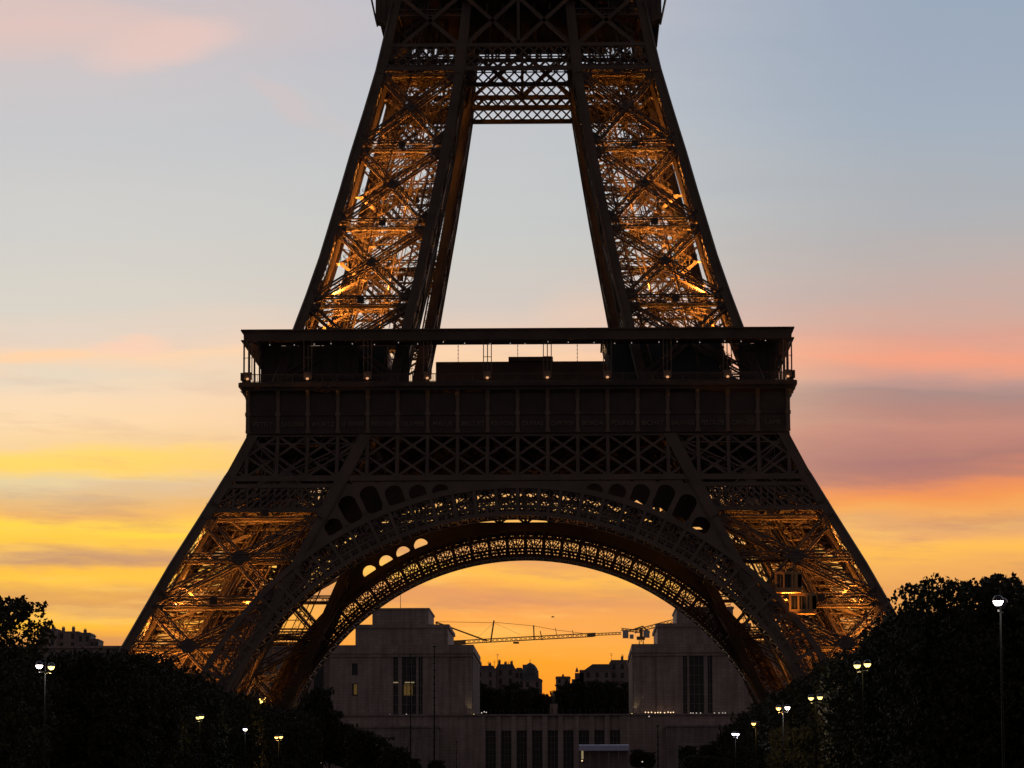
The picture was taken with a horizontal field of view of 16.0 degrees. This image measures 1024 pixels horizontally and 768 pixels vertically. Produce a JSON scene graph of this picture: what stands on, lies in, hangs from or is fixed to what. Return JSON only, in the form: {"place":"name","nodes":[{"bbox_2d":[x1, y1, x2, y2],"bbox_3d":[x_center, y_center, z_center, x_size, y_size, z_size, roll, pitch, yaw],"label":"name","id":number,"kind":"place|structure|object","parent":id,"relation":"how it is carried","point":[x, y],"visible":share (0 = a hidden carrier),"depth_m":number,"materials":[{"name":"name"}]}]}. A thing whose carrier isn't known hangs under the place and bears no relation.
{"place":"outdoors","nodes":[
{"label":"outdoors","id":0,"kind":"place"},
{"bbox_2d":[0,595,60,767],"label":"clipped tree","id":1,"kind":"object","parent":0,"point":[21,608],"visible":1,"depth_m":198.39,"materials":[{"name":"green plant"}]},
{"bbox_2d":[58,626,81,645],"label":"town house","id":2,"kind":"structure","parent":0,"point":[67,638],"depth_m":1300.51,"materials":[{"name":"stone"}]},
{"bbox_2d":[89,639,103,645],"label":"town house","id":3,"kind":"structure","parent":0,"point":[96,642],"depth_m":1296.19,"materials":[{"name":"stone"}]},
{"bbox_2d":[59,648,184,767],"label":"clipped tree","id":4,"kind":"object","parent":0,"point":[168,734],"visible":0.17,"depth_m":272.47,"materials":[{"name":"green plant"}]},
{"bbox_2d":[148,664,207,767],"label":"clipped tree","id":5,"kind":"object","parent":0,"point":[188,754],"visible":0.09,"depth_m":282.18,"materials":[{"name":"green plant"}]},
{"bbox_2d":[155,679,203,767],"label":"clipped tree","id":6,"kind":"object","parent":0,"point":[189,699],"visible":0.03,"depth_m":290.42,"materials":[{"name":"green plant"}]},
{"bbox_2d":[172,666,215,767],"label":"clipped tree","id":7,"kind":"object","parent":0,"point":[205,739],"visible":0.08,"depth_m":298.18,"materials":[{"name":"green plant"}]},
{"bbox_2d":[184,675,226,767],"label":"clipped tree","id":8,"kind":"object","parent":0,"point":[213,710],"visible":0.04,"depth_m":307.55,"materials":[{"name":"green plant"}]},
{"bbox_2d":[185,690,233,767],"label":"clipped tree","id":9,"kind":"object","parent":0,"point":[220,760],"visible":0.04,"depth_m":314.84,"materials":[{"name":"green plant"}]},
{"bbox_2d":[206,682,240,767],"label":"clipped tree","id":10,"kind":"object","parent":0,"point":[234,732],"visible":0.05,"depth_m":325.33,"materials":[{"name":"green plant"}]},
{"bbox_2d":[213,696,248,767],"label":"clipped tree","id":11,"kind":"object","parent":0,"point":[239,750],"visible":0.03,"depth_m":332.22,"materials":[{"name":"green plant"}]},
{"bbox_2d":[268,711,287,767],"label":"clipped tree","id":12,"kind":"object","parent":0,"point":[283,755],"visible":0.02,"depth_m":375.78,"materials":[{"name":"green plant"}]},
{"bbox_2d":[282,687,311,722],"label":"garden tree","id":13,"kind":"object","parent":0,"point":[307,696],"visible":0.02,"depth_m":792.27,"materials":[{"name":"green plant"}]},
{"bbox_2d":[407,758,422,767],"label":"garden tree","id":14,"kind":"object","parent":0,"point":[415,763],"visible":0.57,"depth_m":969.19,"materials":[{"name":"green plant"}]},
{"bbox_2d":[427,760,445,767],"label":"garden tree","id":15,"kind":"object","parent":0,"point":[438,763],"visible":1,"depth_m":969.30,"materials":[{"name":"green plant"}]},
{"bbox_2d":[480,662,495,688],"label":"town house","id":16,"kind":"structure","parent":0,"point":[488,675],"depth_m":1372.10,"materials":[{"name":"stone"}]},
{"bbox_2d":[495,659,515,690],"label":"town house","id":17,"kind":"structure","parent":0,"point":[505,672],"depth_m":1376.04,"materials":[{"name":"stone"}]},
{"bbox_2d":[118,0,896,717],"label":"lattice tower","id":18,"kind":"structure","parent":0,"point":[366,434],"depth_m":469.25,"materials":[{"name":"metal"}]},
{"bbox_2d":[0,0,1023,695],"label":"sky","id":19,"kind":"structure","parent":0,"point":[172,171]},
{"bbox_2d":[515,668,522,689],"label":"town house","id":20,"kind":"structure","parent":0,"point":[518,675],"depth_m":1373.80,"materials":[{"name":"stone"}]},
{"bbox_2d":[522,686,540,703],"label":"square tree","id":21,"kind":"object","parent":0,"point":[532,689],"visible":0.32,"depth_m":1316.20,"materials":[{"name":"green plant"}]},
{"bbox_2d":[521,663,542,693],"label":"town house","id":22,"kind":"structure","parent":0,"point":[530,674],"depth_m":1370.22,"materials":[{"name":"stone"}]},
{"bbox_2d":[550,692,557,713],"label":"equestrian statue","id":23,"kind":"object","parent":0,"point":[554,706],"visible":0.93,"depth_m":1248.99,"materials":[{"name":"stone"}]},
{"bbox_2d":[555,674,570,689],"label":"town house","id":24,"kind":"structure","parent":0,"point":[562,679],"depth_m":1640.66,"materials":[{"name":"stone"}]},
{"bbox_2d":[555,682,574,709],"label":"square tree","id":25,"kind":"object","parent":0,"point":[563,687],"visible":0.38,"depth_m":1314.92,"materials":[{"name":"green plant"}]},
{"bbox_2d":[572,664,610,710],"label":"town house","id":26,"kind":"structure","parent":0,"point":[600,672],"depth_m":1377.54,"materials":[{"name":"stone"}]},
{"bbox_2d":[609,656,628,688],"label":"town house","id":27,"kind":"structure","parent":0,"point":[620,671],"depth_m":1381.42,"materials":[{"name":"stone"}]},
{"bbox_2d":[619,681,628,713],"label":"square tree","id":28,"kind":"object","parent":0,"point":[625,684],"visible":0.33,"depth_m":1313.60,"materials":[{"name":"green plant"}]},
{"bbox_2d":[706,740,718,755],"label":"garden tree","id":29,"kind":"object","parent":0,"point":[713,747],"visible":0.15,"depth_m":1047.45,"materials":[{"name":"green plant"}]},
{"bbox_2d":[722,718,739,767],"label":"clipped tree","id":30,"kind":"object","parent":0,"point":[725,761],"visible":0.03,"depth_m":415.01,"materials":[{"name":"green plant"}]},
{"bbox_2d":[722,721,741,766],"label":"clipped tree","id":31,"kind":"object","parent":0,"point":[724,749],"depth_m":424.77,"materials":[{"name":"green plant"}]},
{"bbox_2d":[726,720,745,767],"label":"clipped tree","id":32,"kind":"object","parent":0,"point":[731,757],"visible":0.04,"depth_m":404.53,"materials":[{"name":"green plant"}]},
{"bbox_2d":[729,708,758,767],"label":"clipped tree","id":33,"kind":"object","parent":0,"point":[742,731],"visible":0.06,"depth_m":396.72,"materials":[{"name":"green plant"}]},
{"bbox_2d":[753,694,778,761],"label":"clipped tree","id":34,"kind":"object","parent":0,"point":[765,707],"visible":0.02,"depth_m":336.42,"materials":[{"name":"green plant"}]},
{"bbox_2d":[762,690,780,767],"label":"clipped tree","id":35,"kind":"object","parent":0,"point":[772,695],"visible":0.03,"depth_m":327.98,"materials":[{"name":"green plant"}]},
{"bbox_2d":[769,690,790,761],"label":"clipped tree","id":36,"kind":"object","parent":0,"point":[776,722],"visible":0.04,"depth_m":318.95,"materials":[{"name":"green plant"}]},
{"bbox_2d":[776,682,797,730],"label":"clipped tree","id":37,"kind":"object","parent":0,"point":[786,702],"visible":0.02,"depth_m":311.68,"materials":[{"name":"green plant"}]},
{"bbox_2d":[777,676,812,761],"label":"clipped tree","id":38,"kind":"object","parent":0,"point":[788,700],"visible":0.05,"depth_m":302.64,"materials":[{"name":"green plant"}]},
{"bbox_2d":[785,678,808,757],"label":"clipped tree","id":39,"kind":"object","parent":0,"point":[797,690],"visible":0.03,"depth_m":293.26,"materials":[{"name":"green plant"}]},
{"bbox_2d":[793,669,819,748],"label":"clipped tree","id":40,"kind":"object","parent":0,"point":[802,706],"visible":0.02,"depth_m":277.50,"materials":[{"name":"green plant"}]},
{"bbox_2d":[799,652,849,764],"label":"clipped tree","id":41,"kind":"object","parent":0,"point":[808,717],"visible":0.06,"depth_m":268.31,"materials":[{"name":"green plant"}]},
{"bbox_2d":[810,657,847,767],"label":"clipped tree","id":42,"kind":"object","parent":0,"point":[824,671],"visible":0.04,"depth_m":260.48,"materials":[{"name":"green plant"}]},
{"bbox_2d":[817,652,854,767],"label":"clipped tree","id":43,"kind":"object","parent":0,"point":[828,682],"visible":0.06,"depth_m":252.05,"materials":[{"name":"green plant"}]},
{"bbox_2d":[825,647,877,767],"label":"clipped tree","id":44,"kind":"object","parent":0,"point":[841,709],"visible":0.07,"depth_m":241.56,"materials":[{"name":"green plant"}]},
{"bbox_2d":[846,630,878,767],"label":"clipped tree","id":45,"kind":"object","parent":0,"point":[853,758],"visible":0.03,"depth_m":235.00,"materials":[{"name":"green plant"}]},
{"bbox_2d":[846,626,925,767],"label":"clipped tree","id":46,"kind":"object","parent":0,"point":[870,710],"visible":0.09,"depth_m":224.57,"materials":[{"name":"green plant"}]},
{"bbox_2d":[862,611,1013,767],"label":"clipped tree","id":47,"kind":"object","parent":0,"point":[872,749],"visible":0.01,"depth_m":218.18,"materials":[{"name":"green plant"}]},
{"bbox_2d":[869,602,1023,767],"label":"clipped tree","id":48,"kind":"object","parent":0,"point":[880,684],"visible":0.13,"depth_m":207.86,"materials":[{"name":"green plant"}]},
{"bbox_2d":[883,572,1023,767],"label":"clipped tree","id":49,"kind":"object","parent":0,"point":[969,680],"visible":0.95,"depth_m":197.41,"materials":[{"name":"green plant"}]},
{"bbox_2d":[977,581,1023,767],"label":"clipped tree","id":50,"kind":"object","parent":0,"point":[1014,625],"visible":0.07,"depth_m":203.37,"materials":[{"name":"green plant"}]},
{"bbox_3d":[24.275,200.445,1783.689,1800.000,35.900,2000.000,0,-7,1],"label":"hillside","id":51,"kind":"structure","parent":0,"visible":0},
{"bbox_2d":[40,624,61,645],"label":"town house","id":52,"kind":"structure","parent":51,"relation":"on","point":[53,642],"depth_m":1296.73,"materials":[{"name":"stone"}]},
{"bbox_2d":[77,628,95,645],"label":"town house","id":53,"kind":"structure","parent":51,"relation":"on","point":[84,638],"depth_m":1298.35,"materials":[{"name":"stone"}]},
{"bbox_2d":[0,645,329,708],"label":"palace wing","id":54,"kind":"structure","parent":51,"relation":"on","point":[322,677],"depth_m":1160.47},
{"bbox_2d":[315,666,322,700],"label":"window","id":55,"kind":"structure","parent":54,"relation":"in","point":[319,676],"depth_m":1159.64,"materials":[{"name":"black glass"}]},
{"bbox_2d":[302,683,334,758],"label":"garden tree","id":56,"kind":"object","parent":51,"relation":"on","point":[318,704],"visible":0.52,"depth_m":990.45,"materials":[{"name":"green plant"}]},
{"bbox_2d":[319,708,343,767],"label":"garden tree","id":57,"kind":"object","parent":51,"relation":"on","point":[329,737],"visible":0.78,"depth_m":988.95,"materials":[{"name":"green plant"}]},
{"bbox_2d":[327,723,357,767],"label":"garden tree","id":58,"kind":"object","parent":51,"relation":"on","point":[339,756],"visible":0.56,"depth_m":988.38,"materials":[{"name":"green plant"}]},
{"bbox_2d":[342,729,376,767],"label":"garden tree","id":59,"kind":"object","parent":51,"relation":"on","point":[352,743],"visible":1,"depth_m":958.97,"materials":[{"name":"green plant"}]},
{"bbox_2d":[356,734,394,767],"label":"garden tree","id":60,"kind":"object","parent":51,"relation":"on","point":[382,742],"visible":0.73,"depth_m":958.52,"materials":[{"name":"green plant"}]},
{"bbox_2d":[376,746,411,767],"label":"garden tree","id":61,"kind":"object","parent":51,"relation":"on","point":[389,758],"visible":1,"depth_m":948.51,"materials":[{"name":"green plant"}]},
{"bbox_2d":[329,608,481,714],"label":"palace pavilion","id":62,"kind":"structure","parent":51,"relation":"on","point":[370,672],"depth_m":1143.37,"materials":[{"name":"stone"}]},
{"bbox_2d":[353,663,357,674],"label":"window","id":63,"kind":"structure","parent":62,"relation":"in","point":[355,665],"depth_m":1144.18,"materials":[{"name":"black glass"}]},
{"bbox_2d":[354,684,357,694],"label":"window","id":64,"kind":"structure","parent":62,"relation":"in","point":[355,685],"depth_m":1143.48,"materials":[{"name":"yellow glass"}]},
{"bbox_2d":[394,657,397,713],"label":"window","id":65,"kind":"structure","parent":62,"relation":"in","point":[395,658],"depth_m":1143.34,"materials":[{"name":"black glass"}]},
{"bbox_2d":[402,657,415,713],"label":"window","id":66,"kind":"structure","parent":62,"relation":"in","point":[405,660],"depth_m":1143.34,"materials":[{"name":"black glass"}]},
{"bbox_2d":[419,657,422,713],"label":"window","id":67,"kind":"structure","parent":62,"relation":"in","point":[420,658],"depth_m":1143.34,"materials":[{"name":"black glass"}]},
{"bbox_2d":[409,653,411,756],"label":"mast","id":68,"kind":"object","parent":51,"relation":"on","point":[410,654],"visible":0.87,"depth_m":1052.08,"materials":[{"name":"black metal"}]},
{"bbox_2d":[432,645,435,765],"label":"mast","id":69,"kind":"object","parent":51,"relation":"on","point":[434,646],"visible":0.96,"depth_m":1051.76,"materials":[{"name":"black metal"}]},
{"bbox_2d":[480,682,490,713],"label":"square tree","id":70,"kind":"object","parent":51,"relation":"on","point":[482,685],"visible":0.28,"depth_m":1313.97,"materials":[{"name":"green plant"}]},
{"bbox_2d":[435,620,620,644],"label":"tower crane","id":71,"kind":"object","parent":51,"relation":"on","point":[459,642],"visible":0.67,"depth_m":1258.22,"materials":[{"name":"paint"}]},
{"bbox_2d":[323,713,739,767],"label":"terrace","id":72,"kind":"structure","parent":51,"relation":"on","point":[519,740],"depth_m":1130.01,"materials":[{"name":"stone"}]},
{"bbox_2d":[486,731,495,767],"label":"window","id":73,"kind":"structure","parent":72,"relation":"in","point":[490,735],"depth_m":1130.85,"materials":[{"name":"black glass"}]},
{"bbox_2d":[501,731,510,767],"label":"window","id":74,"kind":"structure","parent":72,"relation":"in","point":[505,735],"depth_m":1130.85,"materials":[{"name":"black glass"}]},
{"bbox_2d":[517,731,526,767],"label":"bay window","id":75,"kind":"structure","parent":72,"relation":"in","point":[521,735],"depth_m":1130.85,"materials":[{"name":"black glass"}]},
{"bbox_2d":[532,731,541,767],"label":"bay window","id":76,"kind":"structure","parent":72,"relation":"in","point":[536,735],"depth_m":1130.57,"materials":[{"name":"black glass"}]},
{"bbox_2d":[548,731,557,767],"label":"bay window","id":77,"kind":"structure","parent":72,"relation":"in","point":[552,735],"depth_m":1130.57,"materials":[{"name":"black glass"}]},
{"bbox_2d":[564,731,572,767],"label":"bay window","id":78,"kind":"structure","parent":72,"relation":"in","point":[568,735],"depth_m":1130.57,"materials":[{"name":"black glass"}]},
{"bbox_2d":[579,731,588,744],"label":"bay window","id":79,"kind":"structure","parent":72,"relation":"in","point":[583,735],"depth_m":1130.85,"materials":[{"name":"black glass"}]},
{"bbox_2d":[595,731,603,744],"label":"bay window","id":80,"kind":"structure","parent":72,"relation":"in","point":[599,735],"depth_m":1130.85,"materials":[{"name":"black glass"}]},
{"bbox_2d":[610,730,619,744],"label":"bay window","id":81,"kind":"structure","parent":72,"relation":"in","point":[614,735],"depth_m":1130.57,"materials":[{"name":"black glass"}]},
{"bbox_2d":[530,693,547,713],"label":"square tree","id":82,"kind":"object","parent":51,"relation":"on","point":[536,706],"visible":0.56,"depth_m":1308.38,"materials":[{"name":"green plant"}]},
{"bbox_2d":[540,696,563,713],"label":"square tree","id":83,"kind":"object","parent":51,"relation":"on","point":[546,703],"visible":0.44,"depth_m":1294.41,"materials":[{"name":"green plant"}]},
{"bbox_2d":[550,690,566,713],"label":"square tree","id":84,"kind":"object","parent":51,"relation":"on","point":[558,693],"visible":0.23,"depth_m":1311.13,"materials":[{"name":"green plant"}]},
{"bbox_2d":[563,680,587,713],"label":"square tree","id":85,"kind":"object","parent":51,"relation":"on","point":[573,700],"visible":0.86,"depth_m":1299.55,"materials":[{"name":"green plant"}]},
{"bbox_2d":[579,745,628,767],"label":"market tent","id":86,"kind":"object","parent":51,"relation":"on","point":[603,756],"visible":1,"depth_m":1014.84,"materials":[{"name":"fabric"}]},
{"bbox_2d":[629,749,645,767],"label":"garden tree","id":87,"kind":"object","parent":51,"relation":"on","point":[635,760],"visible":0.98,"depth_m":1018.01,"materials":[{"name":"green plant"}]},
{"bbox_2d":[640,751,655,767],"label":"garden tree","id":88,"kind":"object","parent":51,"relation":"on","point":[650,762],"visible":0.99,"depth_m":1018.21,"materials":[{"name":"green plant"}]},
{"bbox_2d":[656,725,659,767],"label":"mast","id":89,"kind":"object","parent":51,"relation":"on","point":[657,726],"visible":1,"depth_m":1029.40,"materials":[{"name":"black metal"}]},
{"bbox_2d":[621,604,731,643],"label":"tower crane","id":90,"kind":"object","parent":51,"relation":"on","point":[645,633],"visible":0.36,"depth_m":1282.54,"materials":[{"name":"paint"}]},
{"bbox_2d":[677,745,697,762],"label":"garden tree","id":91,"kind":"object","parent":51,"relation":"on","point":[687,750],"visible":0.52,"depth_m":1028.40,"materials":[{"name":"green plant"}]},
{"bbox_2d":[627,607,775,713],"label":"palace pavilion","id":92,"kind":"structure","parent":51,"relation":"on","point":[682,664],"depth_m":1141.73,"materials":[{"name":"stone"}]},
{"bbox_2d":[683,656,686,712],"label":"window","id":93,"kind":"structure","parent":92,"relation":"in","point":[684,657],"depth_m":1141.94,"materials":[{"name":"black glass"}]},
{"bbox_2d":[689,656,703,712],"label":"window","id":94,"kind":"structure","parent":92,"relation":"in","point":[696,665],"depth_m":1141.66,"materials":[{"name":"black glass"}]},
{"bbox_2d":[707,656,711,712],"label":"window","id":95,"kind":"structure","parent":92,"relation":"in","point":[709,658],"depth_m":1141.66,"materials":[{"name":"black glass"}]},
{"bbox_2d":[697,744,716,757],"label":"garden tree","id":96,"kind":"object","parent":51,"relation":"on","point":[702,751],"visible":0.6,"depth_m":1047.53,"materials":[{"name":"green plant"}]},
{"bbox_2d":[714,723,730,767],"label":"garden tree","id":97,"kind":"object","parent":51,"relation":"on","point":[721,744],"visible":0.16,"depth_m":908.55,"materials":[{"name":"green plant"}]},
{"label":"gravel path","id":98,"kind":"structure","parent":0,"visible":0},
{"bbox_2d":[36,656,54,767],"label":"street lamp","id":99,"kind":"object","parent":98,"relation":"on","point":[39,665],"visible":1,"depth_m":185.78,"materials":[{"name":"black metal"}]},
{"bbox_2d":[196,714,203,767],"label":"street lamp","id":100,"kind":"object","parent":98,"relation":"on","point":[199,717],"visible":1,"depth_m":277.13,"materials":[{"name":"black metal"}]},
{"bbox_2d":[243,727,246,767],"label":"street lamp","id":101,"kind":"object","parent":98,"relation":"on","point":[245,729],"visible":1,"depth_m":314.93,"materials":[{"name":"black metal"}]},
{"bbox_2d":[274,734,282,767],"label":"street lamp","id":102,"kind":"object","parent":98,"relation":"on","point":[280,736],"visible":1,"depth_m":344.72,"materials":[{"name":"black metal"}]},
{"bbox_2d":[732,728,739,767],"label":"street lamp","id":103,"kind":"object","parent":98,"relation":"on","point":[735,733],"visible":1,"depth_m":331.07,"materials":[{"name":"black metal"}]},
{"bbox_2d":[751,717,759,767],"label":"street lamp","id":104,"kind":"object","parent":98,"relation":"on","point":[755,723],"visible":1,"depth_m":298.30,"materials":[{"name":"black metal"}]},
{"bbox_2d":[776,704,789,767],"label":"street lamp","id":105,"kind":"object","parent":98,"relation":"on","point":[778,707],"visible":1,"depth_m":253.53,"materials":[{"name":"black metal"}]},
{"bbox_2d":[764,725,831,767],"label":"clipped tree","id":106,"kind":"object","parent":98,"relation":"on","point":[805,735],"visible":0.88,"depth_m":259.31,"materials":[{"name":"green plant"}]},
{"bbox_2d":[808,691,822,767],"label":"street lamp","id":107,"kind":"object","parent":98,"relation":"on","point":[811,697],"visible":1,"depth_m":231.66,"materials":[{"name":"black metal"}]},
{"bbox_2d":[853,660,870,767],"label":"street lamp","id":108,"kind":"object","parent":98,"relation":"on","point":[857,664],"visible":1,"depth_m":183.01,"materials":[{"name":"black metal"}]},
{"bbox_2d":[993,592,1007,767],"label":"street lamp","id":109,"kind":"object","parent":98,"relation":"on","point":[1000,601],"visible":1,"depth_m":129.25,"materials":[{"name":"black metal"}]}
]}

